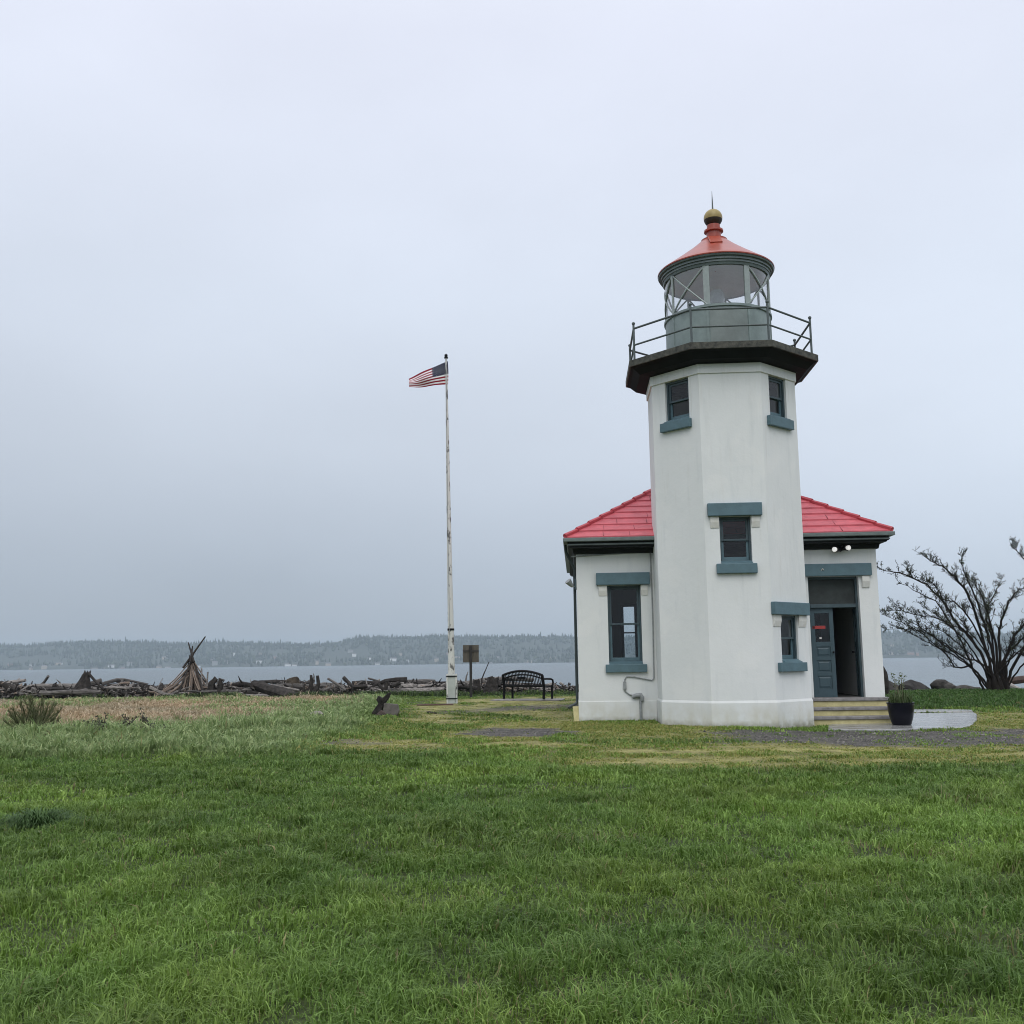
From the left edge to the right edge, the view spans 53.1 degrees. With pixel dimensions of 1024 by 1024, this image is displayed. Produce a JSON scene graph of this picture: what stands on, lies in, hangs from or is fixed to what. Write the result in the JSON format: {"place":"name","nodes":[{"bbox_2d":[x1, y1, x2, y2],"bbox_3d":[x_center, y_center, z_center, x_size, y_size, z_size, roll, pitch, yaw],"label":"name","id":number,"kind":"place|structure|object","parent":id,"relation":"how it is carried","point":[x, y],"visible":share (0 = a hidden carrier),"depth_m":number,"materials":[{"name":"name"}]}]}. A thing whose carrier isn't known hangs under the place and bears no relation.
{"place":"outdoors","nodes":[
{"label":"outdoors","id":0,"kind":"place"},
{"bbox_2d":[0,633,1022,669],"bbox_3d":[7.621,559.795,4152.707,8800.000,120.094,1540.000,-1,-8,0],"label":"hills","id":1,"kind":"structure","parent":0,"point":[361,650],"depth_m":3881.35,"materials":[{"name":"plant"}]},
{"bbox_2d":[0,628,1023,669],"bbox_3d":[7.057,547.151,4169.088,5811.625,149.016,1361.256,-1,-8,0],"label":"woodland","id":2,"kind":"object","parent":1,"relation":"on","point":[203,660],"visible":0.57,"depth_m":3929.03,"materials":[{"name":"plant"}]},
{"bbox_2d":[0,687,1023,1023],"bbox_3d":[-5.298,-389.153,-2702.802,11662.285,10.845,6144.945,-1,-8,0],"label":"ground","id":3,"kind":"structure","parent":0,"point":[830,742],"depth_m":7.61,"materials":[{"name":"green plant"}]},
{"bbox_2d":[3,691,62,728],"bbox_3d":[-10.265,4.333,21.988,1.353,1.014,1.111,5,-10,-35],"label":"shrub","id":4,"kind":"object","parent":3,"relation":"on","point":[33,712],"visible":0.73,"depth_m":21.92,"materials":[{"name":"green plant"}]},
{"bbox_2d":[0,806,90,833],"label":"grass tussock","id":5,"kind":"object","parent":3,"relation":"on","point":[31,818],"depth_m":9.68,"materials":[{"name":"green plant"}]},
{"bbox_2d":[41,675,49,683],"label":"driftwood log","id":6,"kind":"object","parent":3,"relation":"on","point":[45,679],"visible":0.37,"depth_m":44.25,"materials":[{"name":"grey wood"}]},
{"bbox_2d":[27,683,96,688],"bbox_3d":[-18.763,7.525,43.382,3.286,0.410,0.781,8,24,-16],"label":"driftwood log","id":7,"kind":"object","parent":3,"relation":"on","point":[50,685],"visible":0.38,"depth_m":43.12,"materials":[{"name":"grey wood"}]},
{"bbox_2d":[47,678,102,697],"bbox_3d":[-19.395,7.735,42.855,4.370,0.560,0.513,-11,-36,-11],"label":"driftwood log","id":8,"kind":"object","parent":3,"relation":"on","point":[93,683],"visible":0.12,"depth_m":43.13,"materials":[{"name":"wood"}]},
{"bbox_2d":[64,670,91,696],"bbox_3d":[-17.965,7.162,42.467,1.782,1.232,0.986,-4,-9,22],"label":"tree stump","id":9,"kind":"object","parent":3,"relation":"on","point":[83,682],"visible":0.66,"depth_m":42.30,"materials":[{"name":"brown wood"}]},
{"bbox_2d":[74,708,165,730],"bbox_3d":[-8.442,4.503,21.957,2.246,0.587,0.970,-2,-8,8],"label":"bramble","id":10,"kind":"object","parent":3,"relation":"on","point":[125,722],"visible":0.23,"depth_m":21.92,"materials":[{"name":"plant"}]},
{"bbox_2d":[149,685,173,695],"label":"driftwood log","id":11,"kind":"object","parent":3,"relation":"on","point":[157,690],"visible":0.46,"depth_m":41.75,"materials":[{"name":"grey wood"}]},
{"bbox_2d":[171,686,190,693],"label":"driftwood log","id":12,"kind":"object","parent":3,"relation":"on","point":[174,692],"visible":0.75,"depth_m":42.00,"materials":[{"name":"grey wood"}]},
{"bbox_2d":[156,636,208,695],"bbox_3d":[-13.562,6.671,42.883,2.784,2.913,1.998,1,-9,-14],"label":"driftwood shelter","id":13,"kind":"object","parent":3,"relation":"on","point":[189,677],"visible":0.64,"depth_m":42.56,"materials":[{"name":"brown wood"}]},
{"bbox_2d":[175,686,268,695],"bbox_3d":[-12.083,7.637,42.282,4.857,0.490,0.670,1,12,17],"label":"driftwood log","id":14,"kind":"object","parent":3,"relation":"on","point":[250,694],"visible":0.16,"depth_m":41.82,"materials":[{"name":"wood"}]},
{"bbox_2d":[228,676,252,686],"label":"driftwood log","id":15,"kind":"object","parent":3,"relation":"on","point":[240,683],"visible":0.5,"depth_m":42.43,"materials":[{"name":"grey wood"}]},
{"bbox_2d":[229,689,263,693],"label":"driftwood log","id":16,"kind":"object","parent":3,"relation":"on","point":[251,692],"visible":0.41,"depth_m":41.94,"materials":[{"name":"grey wood"}]},
{"bbox_2d":[201,689,301,693],"bbox_3d":[-10.481,7.326,42.173,4.433,0.435,0.661,2,-12,-6],"label":"driftwood log","id":17,"kind":"object","parent":3,"relation":"on","point":[214,691],"visible":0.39,"depth_m":41.86,"materials":[{"name":"grey wood"}]},
{"bbox_2d":[243,685,299,691],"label":"driftwood log","id":18,"kind":"object","parent":17,"relation":"on","point":[295,689],"visible":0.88,"depth_m":41.84,"materials":[{"name":"grey wood"}]},
{"bbox_2d":[251,680,299,695],"bbox_3d":[-9.524,7.407,41.704,2.861,1.119,0.608,-6,-10,31],"label":"driftwood log","id":19,"kind":"object","parent":3,"relation":"on","point":[266,688],"visible":0.61,"depth_m":41.66,"materials":[{"name":"grey wood"}]},
{"bbox_2d":[0,677,578,698],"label":"driftwood debris","id":20,"kind":"object","parent":3,"relation":"on","point":[142,691],"visible":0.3,"depth_m":42.45,"materials":[{"name":"brown wood"}]},
{"bbox_2d":[0,681,19,691],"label":"driftwood log","id":21,"kind":"object","parent":20,"relation":"on","point":[4,685],"visible":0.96,"depth_m":42.33,"materials":[{"name":"grey wood"}]},
{"bbox_2d":[87,672,104,690],"bbox_3d":[-17.114,6.971,42.118,0.935,0.777,0.118,-4,-9,20],"label":"driftwood pole","id":22,"kind":"object","parent":20,"relation":"on","point":[95,681],"visible":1,"depth_m":42.08,"materials":[{"name":"grey wood"}]},
{"bbox_2d":[101,686,131,689],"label":"driftwood log","id":23,"kind":"object","parent":20,"relation":"on","point":[116,687],"visible":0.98,"depth_m":42.10,"materials":[{"name":"grey wood"}]},
{"bbox_2d":[101,678,147,685],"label":"driftwood log","id":24,"kind":"object","parent":20,"relation":"on","point":[115,680],"visible":0.85,"depth_m":44.64,"materials":[{"name":"grey wood"}]},
{"bbox_2d":[207,676,217,689],"bbox_3d":[-12.301,7.073,42.040,0.450,0.653,0.316,-1,-8,0],"label":"driftwood root","id":25,"kind":"object","parent":20,"relation":"on","point":[211,683],"visible":0.97,"depth_m":41.95,"materials":[{"name":"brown wood"}]},
{"bbox_2d":[217,678,224,691],"bbox_3d":[-11.947,7.089,41.923,0.323,0.608,0.238,-4,-9,20],"label":"driftwood root","id":26,"kind":"object","parent":20,"relation":"on","point":[220,685],"visible":0.91,"depth_m":41.87,"materials":[{"name":"brown wood"}]},
{"bbox_2d":[271,683,345,689],"bbox_3d":[-8.569,7.218,42.454,3.398,0.377,0.632,3,26,-14],"label":"driftwood log","id":27,"kind":"object","parent":20,"relation":"on","point":[307,685],"visible":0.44,"depth_m":42.45,"materials":[{"name":"wood"}]},
{"bbox_2d":[342,676,352,685],"bbox_3d":[-6.686,6.985,41.953,0.183,0.524,0.860,6,-11,-39],"label":"driftwood pole","id":28,"kind":"object","parent":20,"relation":"on","point":[346,680],"visible":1,"depth_m":41.99,"materials":[{"name":"grey wood"}]},
{"bbox_2d":[401,683,443,687],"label":"driftwood log","id":29,"kind":"object","parent":20,"relation":"on","point":[408,685],"visible":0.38,"depth_m":43.51,"materials":[{"name":"grey wood"}]},
{"bbox_2d":[285,677,299,687],"bbox_3d":[-9.194,7.269,42.623,1.201,0.826,1.051,-1,-8,0],"label":"root mass","id":30,"kind":"object","parent":3,"relation":"on","point":[291,680],"visible":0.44,"depth_m":42.45,"materials":[{"name":"brown wood"}]},
{"bbox_2d":[307,675,312,691],"bbox_3d":[-8.274,7.200,42.026,0.250,1.018,0.258,2,-9,-18],"label":"driftwood root","id":31,"kind":"object","parent":3,"relation":"on","point":[310,687],"visible":0.65,"depth_m":41.98,"materials":[{"name":"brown wood"}]},
{"bbox_2d":[313,675,319,691],"bbox_3d":[-8.037,7.183,41.795,0.400,1.019,0.296,-3,-9,17],"label":"driftwood root","id":32,"kind":"object","parent":3,"relation":"on","point":[316,687],"visible":0.66,"depth_m":41.78,"materials":[{"name":"brown wood"}]},
{"bbox_2d":[327,678,346,690],"bbox_3d":[-7.141,7.032,41.784,0.898,0.555,0.120,-4,-9,21],"label":"driftwood pole","id":33,"kind":"object","parent":3,"relation":"on","point":[338,685],"visible":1,"depth_m":41.72,"materials":[{"name":"grey wood"}]},
{"bbox_2d":[353,680,402,685],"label":"driftwood log","id":34,"kind":"object","parent":3,"relation":"on","point":[368,682],"visible":0.16,"depth_m":44.09,"materials":[{"name":"grey wood"}]},
{"bbox_2d":[377,683,383,691],"bbox_3d":[-5.294,7.084,41.420,0.337,0.354,0.161,-1,-8,0],"label":"driftwood pole","id":35,"kind":"object","parent":3,"relation":"on","point":[380,686],"visible":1,"depth_m":41.37,"materials":[{"name":"grey wood"}]},
{"bbox_2d":[366,686,399,691],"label":"driftwood log","id":36,"kind":"object","parent":3,"relation":"on","point":[389,689],"visible":0.23,"depth_m":41.85,"materials":[{"name":"grey wood"}]},
{"bbox_2d":[351,684,367,689],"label":"driftwood log","id":37,"kind":"object","parent":36,"relation":"on","point":[360,686],"visible":1,"depth_m":41.50,"materials":[{"name":"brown wood"}]},
{"bbox_2d":[390,681,400,688],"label":"driftwood log","id":38,"kind":"object","parent":36,"relation":"on","point":[395,684],"visible":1,"depth_m":41.81,"materials":[{"name":"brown wood"}]},
{"bbox_2d":[372,692,399,715],"bbox_3d":[-3.556,5.433,28.918,0.781,0.683,0.722,-1,-8,0],"label":"broken stump","id":39,"kind":"object","parent":3,"relation":"on","point":[382,707],"visible":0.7,"depth_m":28.70,"materials":[{"name":"brown wood"}]},
{"bbox_2d":[384,680,388,689],"bbox_3d":[-5.090,7.011,41.435,0.215,0.397,0.186,-1,-8,0],"label":"driftwood pole","id":40,"kind":"object","parent":3,"relation":"on","point":[386,684],"visible":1,"depth_m":41.37,"materials":[{"name":"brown wood"}]},
{"bbox_2d":[367,677,406,688],"bbox_3d":[-5.382,7.162,42.352,2.215,0.397,0.351,-21,-5,6],"label":"driftwood log","id":41,"kind":"object","parent":3,"relation":"on","point":[396,679],"visible":0.52,"depth_m":42.20,"materials":[{"name":"grey wood"}]},
{"bbox_2d":[390,687,443,691],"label":"driftwood log","id":42,"kind":"object","parent":3,"relation":"on","point":[424,689],"visible":0.44,"depth_m":42.54,"materials":[{"name":"grey wood"}]},
{"bbox_2d":[406,679,434,683],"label":"driftwood log","id":43,"kind":"object","parent":3,"relation":"on","point":[422,681],"visible":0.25,"depth_m":47.08,"materials":[{"name":"grey wood"}]},
{"bbox_2d":[417,704,452,705],"bbox_3d":[-2.533,6.348,33.752,1.200,0.045,0.200,0,-8,-4],"label":"plank","id":44,"kind":"object","parent":3,"relation":"on","point":[431,704],"visible":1,"depth_m":33.64,"materials":[{"name":"wood"}]},
{"bbox_2d":[444,354,457,703],"bbox_3d":[-2.170,0.472,35.621,0.380,12.358,0.302,-1,-8,0],"label":"flagpole","id":45,"kind":"object","parent":3,"relation":"on","point":[451,687],"visible":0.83,"depth_m":35.24,"materials":[{"name":"white metal"}]},
{"bbox_2d":[409,361,447,387],"bbox_3d":[-2.980,-4.880,36.524,1.440,0.943,0.388,-1,-8,0],"label":"flag","id":46,"kind":"object","parent":45,"relation":"attached to","point":[435,375],"visible":1,"depth_m":36.40,"materials":[{"name":"multicoloured fabric"}]},
{"bbox_2d":[442,679,479,689],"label":"driftwood log","id":47,"kind":"object","parent":3,"relation":"on","point":[461,686],"visible":0.43,"depth_m":42.64,"materials":[{"name":"grey wood"}]},
{"bbox_2d":[463,645,478,696],"bbox_3d":[-1.573,6.254,39.265,0.610,2.291,0.145,-1,-8,0],"label":"sign","id":48,"kind":"object","parent":3,"relation":"on","point":[470,654],"visible":0.8,"depth_m":39.40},
{"bbox_2d":[472,679,480,692],"bbox_3d":[-1.488,7.335,42.883,0.467,0.687,0.448,-4,-9,19],"label":"root mass","id":49,"kind":"object","parent":3,"relation":"on","point":[476,682],"visible":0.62,"depth_m":42.83,"materials":[{"name":"brown wood"}]},
{"bbox_2d":[483,676,498,692],"bbox_3d":[-0.917,7.179,42.358,0.763,0.812,0.703,-1,-8,0],"label":"root mass","id":50,"kind":"object","parent":3,"relation":"on","point":[492,682],"visible":0.84,"depth_m":42.25,"materials":[{"name":"brown wood"}]},
{"bbox_2d":[464,672,533,682],"bbox_3d":[-1.160,7.843,47.437,4.627,0.955,0.386,2,-9,-19],"label":"driftwood log","id":51,"kind":"object","parent":3,"relation":"on","point":[484,680],"visible":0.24,"depth_m":47.36,"materials":[{"name":"grey wood"}]},
{"bbox_2d":[490,698,564,700],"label":"concrete slab","id":52,"kind":"structure","parent":3,"relation":"on","point":[553,699],"depth_m":35.83,"materials":[{"name":"grey concrete"}]},
{"bbox_2d":[501,670,553,698],"bbox_3d":[0.546,6.107,36.298,1.820,1.025,0.766,-7,-10,36],"label":"park bench","id":53,"kind":"object","parent":52,"relation":"on","point":[512,685],"visible":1,"depth_m":36.05,"materials":[{"name":"black metal"}]},
{"bbox_2d":[573,706,578,720],"bbox_3d":[1.616,5.045,25.557,0.170,0.380,0.121,1,-9,-15],"label":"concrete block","id":54,"kind":"object","parent":3,"relation":"on","point":[576,712],"visible":0.8,"depth_m":25.55,"materials":[{"name":"yellow paint"}]},
{"bbox_2d":[563,197,894,727],"bbox_3d":[5.518,-0.978,29.021,8.137,13.800,11.620,-1,-8,3],"label":"lighthouse","id":55,"kind":"object","parent":3,"relation":"on","point":[729,563],"visible":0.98,"depth_m":24.46,"materials":[{"name":"white paint"}]},
{"bbox_2d":[596,572,649,672],"bbox_3d":[2.826,2.785,25.844,1.350,2.495,0.350,-1,-8,3],"label":"window","id":56,"kind":"structure","parent":55,"relation":"in","point":[624,580],"depth_m":25.84,"materials":[{"name":"teal paint"}]},
{"bbox_2d":[620,604,637,657],"bbox_3d":[3.862,3.973,33.686,0.550,1.900,0.110,-1,-8,3],"label":"window","id":57,"kind":"structure","parent":55,"relation":"in","point":[621,605],"depth_m":33.67,"materials":[{"name":"grey glass"}]},
{"bbox_2d":[660,378,691,432],"bbox_3d":[3.957,-2.556,24.540,0.275,1.225,0.900,7,-11,-41],"label":"window","id":58,"kind":"structure","parent":55,"relation":"in","point":[683,421],"depth_m":24.56,"materials":[{"name":"teal paint"}]},
{"bbox_2d":[707,502,761,573],"bbox_3d":[5.130,0.609,23.537,1.235,1.620,0.340,-1,-8,3],"label":"window","id":59,"kind":"structure","parent":55,"relation":"in","point":[729,565],"depth_m":23.48,"materials":[{"name":"teal paint"}]},
{"bbox_2d":[767,376,793,430],"bbox_3d":[6.302,-2.601,24.381,0.970,1.245,0.270,7,-11,-41],"label":"window","id":60,"kind":"structure","parent":55,"relation":"in","point":[779,420],"depth_m":24.43,"materials":[{"name":"teal paint"}]},
{"bbox_2d":[771,601,809,671],"bbox_3d":[6.385,2.874,23.573,1.405,1.575,0.280,7,-11,-41],"label":"window","id":61,"kind":"structure","parent":55,"relation":"in","point":[780,610],"depth_m":23.56,"materials":[{"name":"teal paint"}]},
{"bbox_2d":[810,608,837,696],"bbox_3d":[7.776,3.501,25.549,0.562,2.200,0.132,-1,-8,3],"label":"door","id":62,"kind":"structure","parent":55,"relation":"in","point":[824,662],"depth_m":25.54,"materials":[{"name":"paint"}]},
{"bbox_2d":[852,608,860,695],"bbox_3d":[8.704,3.528,25.822,0.138,2.200,0.562,-1,-8,3],"label":"door","id":63,"kind":"structure","parent":55,"relation":"in","point":[854,612],"depth_m":25.91,"materials":[{"name":"paint"}]},
{"bbox_2d":[883,666,889,694],"bbox_3d":[12.961,5.966,35.487,0.296,1.234,0.252,-6,-10,32],"label":"weathered stub","id":64,"kind":"object","parent":3,"relation":"on","point":[886,684],"visible":0.46,"depth_m":35.41,"materials":[{"name":"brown wood"}]},
{"bbox_2d":[889,681,898,690],"bbox_3d":[14.899,7.099,40.864,1.208,0.936,0.763,-2,-8,8],"label":"boulder","id":65,"kind":"object","parent":3,"relation":"on","point":[891,685],"visible":0.12,"depth_m":40.72,"materials":[{"name":"grey stone"}]},
{"bbox_2d":[897,680,929,690],"bbox_3d":[16.052,7.228,40.982,1.361,1.033,1.201,-5,-10,29],"label":"boulder","id":66,"kind":"object","parent":3,"relation":"on","point":[912,685],"visible":0.36,"depth_m":40.83,"materials":[{"name":"grey stone"}]},
{"bbox_2d":[930,679,955,689],"bbox_3d":[17.415,7.256,41.408,1.057,0.982,0.759,-3,-9,12],"label":"boulder","id":67,"kind":"object","parent":3,"relation":"on","point":[940,684],"visible":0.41,"depth_m":41.13,"materials":[{"name":"grey stone"}]},
{"bbox_2d":[876,536,1023,690],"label":"bare tree","id":68,"kind":"object","parent":3,"relation":"on","point":[997,676],"visible":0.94,"depth_m":37.11,"materials":[{"name":"brown plant"}]},
{"bbox_2d":[956,685,975,688],"bbox_3d":[18.343,7.388,41.613,1.258,0.730,0.923,-2,-8,5],"label":"boulder","id":69,"kind":"object","parent":3,"relation":"on","point":[965,686],"visible":0.23,"depth_m":41.35,"materials":[{"name":"grey stone"}]},
{"bbox_2d":[1009,676,1023,683],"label":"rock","id":70,"kind":"object","parent":3,"relation":"on","point":[1018,680],"visible":0.38,"depth_m":42.52,"materials":[{"name":"stone"}]},
{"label":"driftwood log","id":71,"kind":"object","parent":3,"relation":"on","visible":0},
{"bbox_2d":[107,683,154,686],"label":"driftwood log","id":72,"kind":"object","parent":71,"relation":"on","point":[140,685],"visible":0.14,"depth_m":46.27,"materials":[{"name":"grey wood"}]},
{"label":"driftwood log","id":73,"kind":"object","parent":3,"relation":"on","visible":0},
{"bbox_2d":[259,680,308,683],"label":"driftwood log","id":74,"kind":"object","parent":73,"relation":"on","point":[269,681],"visible":0.2,"depth_m":45.56,"materials":[{"name":"grey wood"}]},
{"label":"driftwood log","id":75,"kind":"object","parent":3,"relation":"on","visible":0},
{"bbox_2d":[39,690,101,695],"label":"driftwood log","id":76,"kind":"object","parent":75,"relation":"on","point":[57,692],"visible":1,"depth_m":41.34,"materials":[{"name":"grey wood"}]},
{"bbox_2d":[0,656,1023,688],"bbox_3d":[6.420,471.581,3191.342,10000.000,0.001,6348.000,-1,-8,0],"label":"sea","id":77,"kind":"structure","parent":0,"point":[927,672],"depth_m":476.16,"materials":[{"name":"grey liquid"}]},
{"bbox_2d":[0,0,1023,645],"label":"sky","id":78,"kind":"structure","parent":0,"point":[235,235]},
{"bbox_2d":[313,704,1023,748],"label":"gravel","id":79,"kind":"structure","parent":0,"point":[874,733],"depth_m":20.50,"materials":[{"name":"grey gravel"}]},
{"bbox_2d":[828,712,976,730],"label":"path","id":80,"kind":"structure","parent":0,"point":[944,720],"depth_m":23.72,"materials":[{"name":"concrete"}]},
{"bbox_2d":[885,672,914,724],"bbox_3d":[8.884,4.284,23.533,0.776,1.195,0.827,-1,-8,0],"label":"potted plant","id":81,"kind":"object","parent":80,"relation":"on","point":[900,706],"visible":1,"depth_m":23.32,"materials":[{"name":"green plant"}]},
{"bbox_2d":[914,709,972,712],"bbox_3d":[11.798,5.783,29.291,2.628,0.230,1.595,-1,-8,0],"label":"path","id":82,"kind":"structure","parent":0,"point":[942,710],"depth_m":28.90,"materials":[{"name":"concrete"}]},
{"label":"driftwood log","id":83,"kind":"object","parent":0,"visible":0},
{"bbox_2d":[4,678,25,683],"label":"driftwood log","id":84,"kind":"object","parent":83,"relation":"on","point":[18,680],"visible":0.69,"depth_m":44.16,"materials":[{"name":"grey wood"}]},
{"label":"driftwood log","id":85,"kind":"object","parent":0,"visible":0},
{"bbox_2d":[36,684,72,693],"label":"driftwood log","id":86,"kind":"object","parent":85,"relation":"on","point":[55,688],"visible":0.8,"depth_m":42.12,"materials":[{"name":"grey wood"}]}
]}

